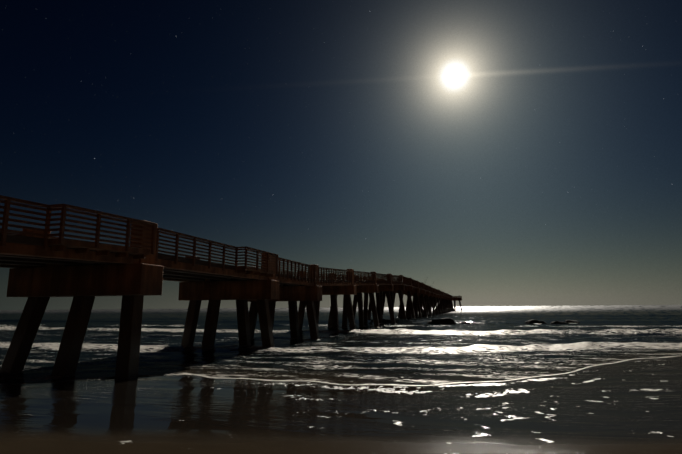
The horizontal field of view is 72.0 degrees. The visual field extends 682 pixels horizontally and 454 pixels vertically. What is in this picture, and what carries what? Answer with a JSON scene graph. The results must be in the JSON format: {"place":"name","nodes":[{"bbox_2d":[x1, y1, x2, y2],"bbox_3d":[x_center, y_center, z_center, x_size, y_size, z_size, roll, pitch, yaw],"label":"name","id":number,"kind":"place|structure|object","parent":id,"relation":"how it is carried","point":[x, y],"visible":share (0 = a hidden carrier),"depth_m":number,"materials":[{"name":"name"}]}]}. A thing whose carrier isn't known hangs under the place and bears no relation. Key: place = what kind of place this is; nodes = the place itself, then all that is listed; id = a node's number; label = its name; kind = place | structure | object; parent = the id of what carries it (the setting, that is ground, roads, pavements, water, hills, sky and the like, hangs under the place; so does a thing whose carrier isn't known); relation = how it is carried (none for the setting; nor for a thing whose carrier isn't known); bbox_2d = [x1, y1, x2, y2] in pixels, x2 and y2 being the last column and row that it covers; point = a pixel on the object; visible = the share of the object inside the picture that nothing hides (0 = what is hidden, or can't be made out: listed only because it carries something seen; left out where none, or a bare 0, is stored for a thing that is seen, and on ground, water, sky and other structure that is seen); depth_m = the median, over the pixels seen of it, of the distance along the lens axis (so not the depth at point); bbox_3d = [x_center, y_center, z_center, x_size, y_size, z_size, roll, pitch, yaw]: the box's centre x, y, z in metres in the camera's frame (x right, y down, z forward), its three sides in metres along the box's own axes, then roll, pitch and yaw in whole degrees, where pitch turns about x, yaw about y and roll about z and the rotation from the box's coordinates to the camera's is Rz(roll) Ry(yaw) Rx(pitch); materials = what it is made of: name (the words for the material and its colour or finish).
{"place":"outdoors","nodes":[
{"label":"outdoors","id":0,"kind":"place"},
{"bbox_2d":[0,356,681,453],"bbox_3d":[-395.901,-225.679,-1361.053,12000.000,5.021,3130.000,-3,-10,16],"label":"beach sand","id":1,"kind":"structure","parent":0,"point":[633,406],"depth_m":10.74,"materials":[{"name":"sand"}]},
{"bbox_2d":[0,305,681,318],"bbox_3d":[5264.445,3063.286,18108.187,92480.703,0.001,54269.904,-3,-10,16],"label":"sea water","id":2,"kind":"structure","parent":0,"point":[585,309],"depth_m":306.78,"materials":[{"name":"grey liquid"}]},
{"bbox_2d":[0,290,462,378],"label":"pier piles","id":3,"kind":"object","parent":2,"relation":"in","point":[70,346],"visible":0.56,"depth_m":31.60,"materials":[{"name":"brown wood"}]},
{"bbox_2d":[0,220,461,301],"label":"concrete pier","id":4,"kind":"structure","parent":3,"relation":"on","point":[70,268],"depth_m":20.68,"materials":[{"name":"brown concrete"}]},
{"bbox_2d":[0,195,461,297],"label":"pier railing","id":5,"kind":"object","parent":4,"relation":"on","point":[380,278],"visible":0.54,"depth_m":19.59,"materials":[{"name":"brown wood"}]},
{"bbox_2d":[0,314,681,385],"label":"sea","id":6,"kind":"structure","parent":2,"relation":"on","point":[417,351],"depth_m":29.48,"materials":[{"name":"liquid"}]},
{"bbox_2d":[426,318,579,323],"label":"rocks","id":7,"kind":"object","parent":6,"relation":"on","point":[448,321],"visible":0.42,"depth_m":72.78,"materials":[{"name":"black stone"}]},
{"bbox_2d":[0,0,681,309],"label":"sky","id":8,"kind":"structure","parent":0,"point":[492,152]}
]}

